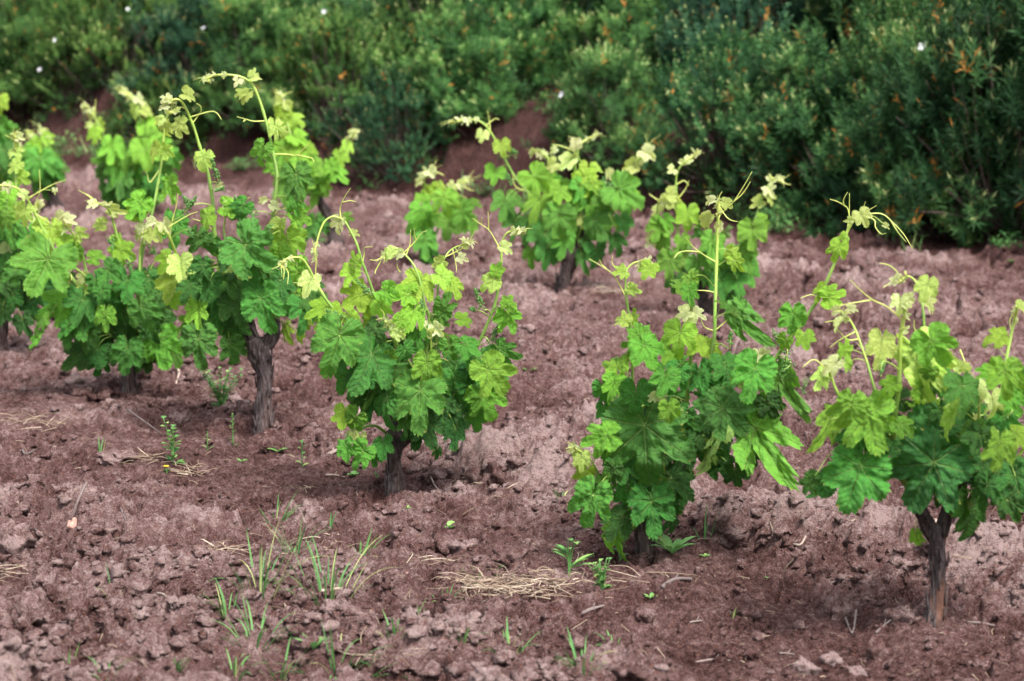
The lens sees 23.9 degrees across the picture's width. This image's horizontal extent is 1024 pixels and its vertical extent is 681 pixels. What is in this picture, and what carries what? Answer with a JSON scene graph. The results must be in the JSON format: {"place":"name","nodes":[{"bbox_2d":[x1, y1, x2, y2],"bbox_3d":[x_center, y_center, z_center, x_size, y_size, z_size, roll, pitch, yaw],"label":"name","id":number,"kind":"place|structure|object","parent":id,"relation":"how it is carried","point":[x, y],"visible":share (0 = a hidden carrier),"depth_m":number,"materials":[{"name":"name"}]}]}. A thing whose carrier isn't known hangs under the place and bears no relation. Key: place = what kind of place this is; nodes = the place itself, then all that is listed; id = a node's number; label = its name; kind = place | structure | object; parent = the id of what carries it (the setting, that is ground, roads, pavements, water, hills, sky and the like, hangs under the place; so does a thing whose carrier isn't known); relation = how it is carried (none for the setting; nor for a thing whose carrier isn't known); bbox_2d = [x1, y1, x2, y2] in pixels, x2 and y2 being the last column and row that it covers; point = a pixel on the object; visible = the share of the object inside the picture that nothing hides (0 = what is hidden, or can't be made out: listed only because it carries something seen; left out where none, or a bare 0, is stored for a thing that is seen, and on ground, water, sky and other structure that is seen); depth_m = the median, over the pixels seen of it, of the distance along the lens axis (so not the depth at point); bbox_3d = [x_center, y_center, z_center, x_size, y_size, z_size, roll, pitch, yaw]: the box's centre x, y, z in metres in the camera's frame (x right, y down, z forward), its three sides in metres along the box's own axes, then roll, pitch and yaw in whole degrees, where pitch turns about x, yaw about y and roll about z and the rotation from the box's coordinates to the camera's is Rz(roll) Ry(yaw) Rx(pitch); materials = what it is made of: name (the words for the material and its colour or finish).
{"place":"outdoors","nodes":[
{"label":"outdoors","id":0,"kind":"place"},
{"bbox_2d":[0,237,1019,680],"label":"litter","id":1,"kind":"object","parent":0,"point":[516,569],"visible":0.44,"depth_m":6.10,"materials":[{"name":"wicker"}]},
{"bbox_2d":[0,50,1023,680],"bbox_3d":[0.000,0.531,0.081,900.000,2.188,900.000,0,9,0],"label":"ground","id":2,"kind":"structure","parent":0,"point":[210,520],"depth_m":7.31,"materials":[{"name":"soil"}]},
{"bbox_2d":[0,93,18,185],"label":"grape vine","id":3,"kind":"object","parent":2,"relation":"on","point":[7,126],"visible":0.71,"depth_m":13.89,"materials":[{"name":"green plant"}]},
{"bbox_2d":[0,564,28,581],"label":"dry grass","id":4,"kind":"structure","parent":2,"relation":"on","point":[19,565],"depth_m":6.06,"materials":[{"name":"plant"}]},
{"bbox_2d":[0,518,35,557],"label":"soil clod","id":5,"kind":"object","parent":2,"relation":"on","point":[18,539],"visible":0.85,"depth_m":6.32,"materials":[{"name":"soil"}]},
{"bbox_2d":[0,587,54,629],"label":"soil clod","id":6,"kind":"object","parent":2,"relation":"on","point":[31,607],"visible":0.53,"depth_m":5.75,"materials":[{"name":"soil"}]},
{"bbox_2d":[0,128,55,350],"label":"grape vine","id":7,"kind":"object","parent":2,"relation":"on","point":[13,233],"visible":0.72,"depth_m":9.54,"materials":[{"name":"green plant"}]},
{"bbox_2d":[0,410,64,423],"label":"dry grass","id":8,"kind":"structure","parent":2,"relation":"on","point":[32,417],"depth_m":8.21,"materials":[{"name":"plant"}]},
{"bbox_2d":[17,121,69,207],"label":"grape vine","id":9,"kind":"object","parent":2,"relation":"on","point":[47,161],"visible":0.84,"depth_m":15.69,"materials":[{"name":"green plant"}]},
{"bbox_2d":[17,416,75,430],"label":"dry grass","id":10,"kind":"structure","parent":2,"relation":"on","point":[48,421],"depth_m":8.13,"materials":[{"name":"plant"}]},
{"bbox_2d":[30,563,65,589],"bbox_3d":[-1.161,0.609,6.090,0.101,0.096,0.117,0,9,0],"label":"soil clod","id":11,"kind":"object","parent":2,"relation":"on","point":[45,573],"visible":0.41,"depth_m":6.05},
{"bbox_2d":[36,127,80,155],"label":"weed","id":12,"kind":"object","parent":2,"relation":"on","point":[59,147],"visible":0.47,"depth_m":19.24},
{"bbox_2d":[0,0,129,117],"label":"shrub","id":13,"kind":"object","parent":2,"relation":"on","point":[19,32],"visible":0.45,"depth_m":20.93,"materials":[{"name":"green plant"}]},
{"bbox_2d":[0,21,132,112],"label":"shrub","id":14,"kind":"object","parent":2,"relation":"on","point":[45,78],"visible":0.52,"depth_m":20.27,"materials":[{"name":"green plant"}]},
{"bbox_2d":[67,517,76,530],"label":"stone","id":15,"kind":"object","parent":2,"relation":"on","point":[72,523],"visible":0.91,"depth_m":6.58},
{"bbox_2d":[54,133,129,155],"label":"grass tuft","id":16,"kind":"object","parent":2,"relation":"on","point":[86,150],"visible":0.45,"depth_m":18.53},
{"bbox_2d":[0,106,184,393],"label":"grape vine","id":17,"kind":"object","parent":2,"relation":"on","point":[97,316],"visible":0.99,"depth_m":8.64,"materials":[{"name":"green plant"}]},
{"bbox_2d":[20,0,209,94],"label":"shrub","id":18,"kind":"object","parent":2,"relation":"on","point":[102,46],"visible":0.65,"depth_m":20.00,"materials":[{"name":"green plant"}]},
{"bbox_2d":[92,448,138,466],"bbox_3d":[-1.258,0.376,7.685,0.150,0.063,0.165,0,9,0],"label":"soil clod","id":19,"kind":"object","parent":2,"relation":"on","point":[105,457],"visible":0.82,"depth_m":7.65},
{"bbox_2d":[54,0,196,57],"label":"shrub","id":20,"kind":"object","parent":2,"relation":"on","point":[128,45],"depth_m":22.25,"materials":[{"name":"green plant"}]},
{"bbox_2d":[80,85,183,209],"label":"grape vine","id":21,"kind":"object","parent":2,"relation":"on","point":[119,169],"visible":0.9,"depth_m":14.95,"materials":[{"name":"green plant"}]},
{"bbox_2d":[119,576,153,597],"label":"soil clod","id":22,"kind":"object","parent":2,"relation":"on","point":[138,586],"visible":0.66,"depth_m":5.96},
{"bbox_2d":[119,446,177,463],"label":"dry grass","id":23,"kind":"structure","parent":2,"relation":"on","point":[151,458],"depth_m":7.64,"materials":[{"name":"plant"}]},
{"bbox_2d":[93,70,231,149],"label":"shrub","id":24,"kind":"object","parent":2,"relation":"on","point":[153,99],"visible":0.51,"depth_m":19.31,"materials":[{"name":"green plant"}]},
{"bbox_2d":[160,416,186,463],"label":"weed","id":25,"kind":"object","parent":2,"relation":"on","point":[173,447],"visible":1,"depth_m":7.66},
{"bbox_2d":[167,409,192,423],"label":"soil clod","id":26,"kind":"object","parent":2,"relation":"on","point":[177,417],"visible":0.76,"depth_m":8.34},
{"bbox_2d":[99,0,270,111],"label":"shrub","id":27,"kind":"object","parent":2,"relation":"on","point":[172,40],"visible":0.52,"depth_m":19.53,"materials":[{"name":"green plant"}]},
{"bbox_2d":[161,462,217,477],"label":"dry grass","id":28,"kind":"structure","parent":2,"relation":"on","point":[185,471],"depth_m":7.62,"materials":[{"name":"plant"}]},
{"bbox_2d":[100,0,291,71],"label":"shrub","id":29,"kind":"object","parent":2,"relation":"on","point":[132,33],"visible":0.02,"depth_m":20.94,"materials":[{"name":"green plant"}]},
{"bbox_2d":[199,367,242,406],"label":"weed","id":30,"kind":"object","parent":2,"relation":"on","point":[221,396],"visible":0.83,"depth_m":8.56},
{"bbox_2d":[189,539,252,555],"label":"dry grass","id":31,"kind":"structure","parent":2,"relation":"on","point":[238,546],"depth_m":6.37,"materials":[{"name":"plant"}]},
{"bbox_2d":[196,580,247,620],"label":"grass tuft","id":32,"kind":"object","parent":2,"relation":"on","point":[224,604],"visible":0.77,"depth_m":5.78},
{"bbox_2d":[146,67,327,434],"bbox_3d":[-0.904,-0.245,8.077,0.592,1.320,0.436,0,9,0],"label":"grape vine","id":33,"kind":"object","parent":2,"relation":"on","point":[237,292],"visible":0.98,"depth_m":8.02,"materials":[{"name":"green plant"}]},
{"bbox_2d":[215,646,268,679],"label":"grass tuft","id":34,"kind":"object","parent":2,"relation":"on","point":[235,671],"visible":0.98,"depth_m":5.31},
{"bbox_2d":[206,596,295,650],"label":"grass tuft","id":35,"kind":"object","parent":2,"relation":"on","point":[260,635],"visible":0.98,"depth_m":5.51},
{"bbox_2d":[177,0,355,136],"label":"shrub","id":36,"kind":"object","parent":2,"relation":"on","point":[257,22],"visible":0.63,"depth_m":18.92,"materials":[{"name":"green plant"}]},
{"bbox_2d":[209,521,329,600],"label":"grass tuft","id":37,"kind":"object","parent":2,"relation":"on","point":[261,566],"visible":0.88,"depth_m":5.87,"materials":[{"name":"plant"}]},
{"bbox_2d":[259,492,296,522],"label":"grass tuft","id":38,"kind":"object","parent":2,"relation":"on","point":[287,513],"visible":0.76,"depth_m":6.82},
{"bbox_2d":[258,636,309,680],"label":"grass tuft","id":39,"kind":"object","parent":2,"relation":"on","point":[283,668],"visible":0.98,"depth_m":5.33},
{"bbox_2d":[220,0,365,63],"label":"shrub","id":40,"kind":"object","parent":2,"relation":"on","point":[301,2],"visible":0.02,"depth_m":20.25,"materials":[{"name":"green plant"}]},
{"bbox_2d":[266,515,326,553],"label":"grass tuft","id":41,"kind":"object","parent":2,"relation":"on","point":[299,544],"visible":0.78,"depth_m":6.28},
{"bbox_2d":[292,636,328,649],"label":"weed","id":42,"kind":"object","parent":2,"relation":"on","point":[314,645],"visible":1,"depth_m":5.43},
{"bbox_2d":[299,566,322,582],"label":"soil clod","id":43,"kind":"object","parent":2,"relation":"on","point":[308,571],"visible":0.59,"depth_m":5.96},
{"bbox_2d":[263,86,362,245],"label":"grape vine","id":44,"kind":"object","parent":2,"relation":"on","point":[332,169],"visible":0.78,"depth_m":13.39,"materials":[{"name":"green plant"}]},
{"bbox_2d":[232,0,427,144],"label":"shrub","id":45,"kind":"object","parent":2,"relation":"on","point":[312,46],"visible":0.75,"depth_m":18.44,"materials":[{"name":"green plant"}]},
{"bbox_2d":[269,621,407,678],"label":"grass tuft","id":46,"kind":"object","parent":2,"relation":"on","point":[332,653],"visible":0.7,"depth_m":5.39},
{"bbox_2d":[278,534,399,605],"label":"grass tuft","id":47,"kind":"object","parent":2,"relation":"on","point":[332,583],"visible":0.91,"depth_m":5.91,"materials":[{"name":"plant"}]},
{"bbox_2d":[251,0,464,64],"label":"shrub","id":48,"kind":"object","parent":2,"relation":"on","point":[367,6],"visible":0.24,"depth_m":19.66,"materials":[{"name":"green plant"}]},
{"bbox_2d":[350,529,388,557],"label":"grass tuft","id":49,"kind":"object","parent":2,"relation":"on","point":[366,546],"visible":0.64,"depth_m":6.31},
{"bbox_2d":[305,55,462,182],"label":"shrub","id":50,"kind":"object","parent":2,"relation":"on","point":[379,129],"visible":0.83,"depth_m":17.09,"materials":[{"name":"green plant"}]},
{"bbox_2d":[338,626,432,666],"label":"dry grass","id":51,"kind":"structure","parent":2,"relation":"on","point":[383,654],"depth_m":5.40,"materials":[{"name":"plant"}]},
{"bbox_2d":[377,609,404,639],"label":"grass tuft","id":52,"kind":"object","parent":2,"relation":"on","point":[393,630],"visible":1,"depth_m":5.46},
{"bbox_2d":[273,188,532,495],"bbox_3d":[-0.315,0.054,7.088,0.750,1.006,0.405,0,9,0],"label":"grape vine","id":53,"kind":"object","parent":2,"relation":"on","point":[424,397],"visible":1,"depth_m":7.03,"materials":[{"name":"green plant"}]},
{"bbox_2d":[420,464,448,484],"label":"soil clod","id":54,"kind":"object","parent":2,"relation":"on","point":[433,472],"visible":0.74,"depth_m":7.30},
{"bbox_2d":[404,160,481,264],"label":"grape vine","id":55,"kind":"object","parent":2,"relation":"on","point":[455,215],"visible":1,"depth_m":12.62,"materials":[{"name":"green plant"}]},
{"bbox_2d":[420,520,466,553],"bbox_3d":[-0.185,0.540,6.579,0.139,0.111,0.160,0,9,0],"label":"soil clod","id":56,"kind":"object","parent":2,"relation":"on","point":[440,534],"visible":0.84,"depth_m":6.56,"materials":[{"name":"soil"}]},
{"bbox_2d":[406,553,481,571],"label":"dry grass","id":57,"kind":"structure","parent":2,"relation":"on","point":[448,559],"depth_m":6.22,"materials":[{"name":"plant"}]},
{"bbox_2d":[447,538,477,554],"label":"soil clod","id":58,"kind":"object","parent":2,"relation":"on","point":[456,546],"visible":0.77,"depth_m":6.51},
{"bbox_2d":[349,0,579,81],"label":"shrub","id":59,"kind":"object","parent":2,"relation":"on","point":[406,10],"visible":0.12,"depth_m":19.01,"materials":[{"name":"green plant"}]},
{"bbox_2d":[375,0,565,140],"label":"shrub","id":60,"kind":"object","parent":2,"relation":"on","point":[464,46],"visible":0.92,"depth_m":17.11,"materials":[{"name":"green plant"}]},
{"bbox_2d":[463,466,483,484],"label":"soil clod","id":61,"kind":"object","parent":2,"relation":"on","point":[473,474],"visible":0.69,"depth_m":7.25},
{"bbox_2d":[487,462,507,485],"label":"soil clod","id":62,"kind":"object","parent":2,"relation":"on","point":[498,476],"visible":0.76,"depth_m":7.20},
{"bbox_2d":[413,0,599,72],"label":"shrub","id":63,"kind":"object","parent":2,"relation":"on","point":[462,1],"visible":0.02,"depth_m":18.71,"materials":[{"name":"green plant"}]},
{"bbox_2d":[491,542,529,571],"bbox_3d":[-0.004,0.566,6.326,0.079,0.079,0.114,6,10,34],"label":"soil clod","id":64,"kind":"object","parent":2,"relation":"on","point":[505,555],"visible":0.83,"depth_m":6.31,"materials":[{"name":"soil"}]},
{"bbox_2d":[481,615,540,653],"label":"grass tuft","id":65,"kind":"object","parent":2,"relation":"on","point":[507,637],"visible":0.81,"depth_m":5.53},
{"bbox_2d":[404,561,618,602],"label":"dry grass","id":66,"kind":"structure","parent":2,"relation":"on","point":[496,586],"depth_m":6.03,"materials":[{"name":"plant"}]},
{"bbox_2d":[427,0,597,101],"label":"shrub","id":67,"kind":"object","parent":2,"relation":"on","point":[536,7],"visible":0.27,"depth_m":17.92,"materials":[{"name":"green plant"}]},
{"bbox_2d":[3,67,1023,251],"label":"undergrowth","id":68,"kind":"object","parent":2,"relation":"on","point":[777,223],"visible":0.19,"depth_m":16.25,"materials":[{"name":"plant"}]},
{"bbox_2d":[440,111,658,292],"bbox_3d":[0.178,-0.615,11.462,1.047,0.946,0.464,0,9,0],"label":"grape vine","id":69,"kind":"object","parent":2,"relation":"on","point":[556,234],"visible":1,"depth_m":11.39,"materials":[{"name":"green plant"}]},
{"bbox_2d":[553,538,593,576],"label":"weed","id":70,"kind":"object","parent":2,"relation":"on","point":[564,550],"visible":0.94,"depth_m":6.15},
{"bbox_2d":[553,628,613,675],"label":"grass tuft","id":71,"kind":"object","parent":2,"relation":"on","point":[573,650],"visible":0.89,"depth_m":5.26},
{"bbox_2d":[588,557,611,589],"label":"weed","id":72,"kind":"object","parent":2,"relation":"on","point":[600,575],"visible":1,"depth_m":5.95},
{"bbox_2d":[506,0,717,87],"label":"shrub","id":73,"kind":"object","parent":2,"relation":"on","point":[590,6],"visible":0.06,"depth_m":17.75,"materials":[{"name":"green plant"}]},
{"bbox_2d":[541,36,685,174],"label":"shrub","id":74,"kind":"object","parent":2,"relation":"on","point":[606,70],"visible":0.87,"depth_m":15.87,"materials":[{"name":"green plant"}]},
{"bbox_2d":[586,282,643,293],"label":"dry grass","id":75,"kind":"structure","parent":2,"relation":"on","point":[601,286],"depth_m":11.45,"materials":[{"name":"plant"}]},
{"bbox_2d":[587,563,697,593],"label":"dry grass","id":76,"kind":"structure","parent":2,"relation":"on","point":[635,576],"depth_m":6.01,"materials":[{"name":"plant"}]},
{"bbox_2d":[545,0,740,111],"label":"shrub","id":77,"kind":"object","parent":2,"relation":"on","point":[632,14],"visible":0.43,"depth_m":16.95,"materials":[{"name":"green plant"}]},
{"bbox_2d":[634,603,656,623],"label":"soil clod","id":78,"kind":"object","parent":2,"relation":"on","point":[644,613],"visible":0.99,"depth_m":5.79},
{"bbox_2d":[648,534,694,553],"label":"weed","id":79,"kind":"object","parent":2,"relation":"on","point":[669,545],"visible":0.95,"depth_m":6.42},
{"bbox_2d":[660,574,691,588],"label":"twig","id":80,"kind":"object","parent":2,"relation":"on","point":[663,585],"visible":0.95,"depth_m":6.09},
{"bbox_2d":[692,505,719,539],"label":"grass tuft","id":81,"kind":"object","parent":2,"relation":"on","point":[705,527],"visible":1,"depth_m":6.55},
{"bbox_2d":[610,14,823,192],"bbox_3d":[1.453,-1.472,15.196,1.418,1.150,1.435,5,10,30],"label":"shrub","id":82,"kind":"object","parent":2,"relation":"on","point":[679,100],"visible":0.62,"depth_m":15.06,"materials":[{"name":"green plant"}]},
{"bbox_2d":[644,147,790,315],"bbox_3d":[0.913,-0.440,10.784,0.650,0.846,0.472,0,9,0],"label":"grape vine","id":83,"kind":"object","parent":2,"relation":"on","point":[749,234],"visible":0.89,"depth_m":10.70,"materials":[{"name":"green plant"}]},
{"bbox_2d":[707,513,748,548],"bbox_3d":[0.593,0.517,6.571,0.120,0.110,0.157,3,9,22],"label":"soil clod","id":84,"kind":"object","parent":2,"relation":"on","point":[727,533],"visible":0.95,"depth_m":6.53,"materials":[{"name":"soil"}]},
{"bbox_2d":[566,172,912,564],"bbox_3d":[0.589,0.133,6.268,0.902,1.120,0.462,0,9,0],"label":"grape vine","id":85,"kind":"object","parent":2,"relation":"on","point":[645,434],"visible":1,"depth_m":6.27,"materials":[{"name":"green plant"}]},
{"bbox_2d":[642,0,853,73],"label":"shrub","id":86,"kind":"object","parent":2,"relation":"on","point":[783,1],"visible":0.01,"depth_m":17.34,"materials":[{"name":"green plant"}]},
{"bbox_2d":[735,602,765,622],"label":"soil clod","id":87,"kind":"object","parent":2,"relation":"on","point":[751,612],"visible":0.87,"depth_m":5.91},
{"bbox_2d":[653,0,855,95],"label":"shrub","id":88,"kind":"object","parent":2,"relation":"on","point":[713,11],"visible":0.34,"depth_m":16.15,"materials":[{"name":"green plant"}]},
{"bbox_2d":[772,195,790,223],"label":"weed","id":89,"kind":"object","parent":2,"relation":"on","point":[778,207],"visible":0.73,"depth_m":14.39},
{"bbox_2d":[688,12,898,209],"bbox_3d":[1.768,-1.376,14.762,1.533,1.252,1.308,6,11,34],"label":"shrub","id":90,"kind":"object","parent":2,"relation":"on","point":[788,88],"visible":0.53,"depth_m":14.49,"materials":[{"name":"green plant"}]},
{"bbox_2d":[791,655,821,675],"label":"soil clod","id":91,"kind":"object","parent":2,"relation":"on","point":[802,665],"visible":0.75,"depth_m":5.42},
{"bbox_2d":[711,0,927,88],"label":"shrub","id":92,"kind":"object","parent":2,"relation":"on","point":[835,10],"visible":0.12,"depth_m":15.97,"materials":[{"name":"green plant"}]},
{"bbox_2d":[803,553,840,579],"bbox_3d":[0.796,0.597,6.218,0.096,0.101,0.091,0,9,0],"label":"soil clod","id":93,"kind":"object","parent":2,"relation":"on","point":[816,566],"visible":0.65,"depth_m":6.20,"materials":[{"name":"soil"}]},
{"bbox_2d":[819,650,842,668],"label":"soil clod","id":94,"kind":"object","parent":2,"relation":"on","point":[832,658],"visible":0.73,"depth_m":5.53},
{"bbox_2d":[824,590,859,621],"bbox_3d":[0.811,0.668,5.947,0.070,0.114,0.101,7,11,37],"label":"soil clod","id":95,"kind":"object","parent":2,"relation":"on","point":[837,606],"visible":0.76,"depth_m":5.93,"materials":[{"name":"soil"}]},
{"bbox_2d":[846,664,867,675],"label":"soil clod","id":96,"kind":"object","parent":2,"relation":"on","point":[858,670],"visible":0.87,"depth_m":5.42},
{"bbox_2d":[751,51,970,237],"bbox_3d":[2.232,-1.121,14.283,1.338,1.182,1.569,-5,10,-28],"label":"shrub","id":97,"kind":"object","parent":2,"relation":"on","point":[834,187],"visible":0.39,"depth_m":14.17,"materials":[{"name":"green plant"}]},
{"bbox_2d":[865,631,888,661],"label":"soil clod","id":98,"kind":"object","parent":2,"relation":"on","point":[876,648],"visible":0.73,"depth_m":5.52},
{"bbox_2d":[880,562,896,584],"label":"soil clod","id":99,"kind":"object","parent":2,"relation":"on","point":[886,574],"visible":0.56,"depth_m":6.10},
{"bbox_2d":[882,603,918,624],"bbox_3d":[0.932,0.666,5.804,0.080,0.071,0.075,5,10,30],"label":"soil clod","id":100,"kind":"object","parent":2,"relation":"on","point":[905,613],"visible":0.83,"depth_m":5.78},
{"bbox_2d":[853,0,954,57],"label":"shrub","id":101,"kind":"object","parent":2,"relation":"on","point":[878,13],"visible":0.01,"depth_m":15.68,"materials":[{"name":"green plant"}]},
{"bbox_2d":[785,0,1023,210],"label":"shrub","id":102,"kind":"object","parent":2,"relation":"on","point":[870,51],"visible":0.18,"depth_m":14.15,"materials":[{"name":"green plant"}]},
{"bbox_2d":[798,263,1023,627],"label":"grape vine","id":103,"kind":"object","parent":2,"relation":"on","point":[932,442],"visible":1,"depth_m":5.57,"materials":[{"name":"green plant"}]},
{"bbox_2d":[920,534,928,553],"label":"soil clod","id":104,"kind":"object","parent":2,"relation":"on","point":[925,547],"visible":0.12,"depth_m":6.25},
{"bbox_2d":[830,7,1023,249],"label":"shrub","id":105,"kind":"object","parent":2,"relation":"on","point":[938,223],"visible":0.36,"depth_m":13.62,"materials":[{"name":"green plant"}]},
{"bbox_2d":[855,0,1023,244],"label":"shrub","id":106,"kind":"object","parent":2,"relation":"on","point":[1012,173],"visible":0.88,"depth_m":13.35,"materials":[{"name":"green plant"}]},
{"bbox_2d":[935,7,1023,206],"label":"shrub","id":107,"kind":"object","parent":2,"relation":"on","point":[979,113],"visible":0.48,"depth_m":13.34,"materials":[{"name":"green plant"}]},
{"bbox_2d":[1011,0,1023,49],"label":"shrub","id":108,"kind":"object","parent":2,"relation":"on","point":[1017,32],"visible":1,"depth_m":12.60,"materials":[{"name":"green plant"}]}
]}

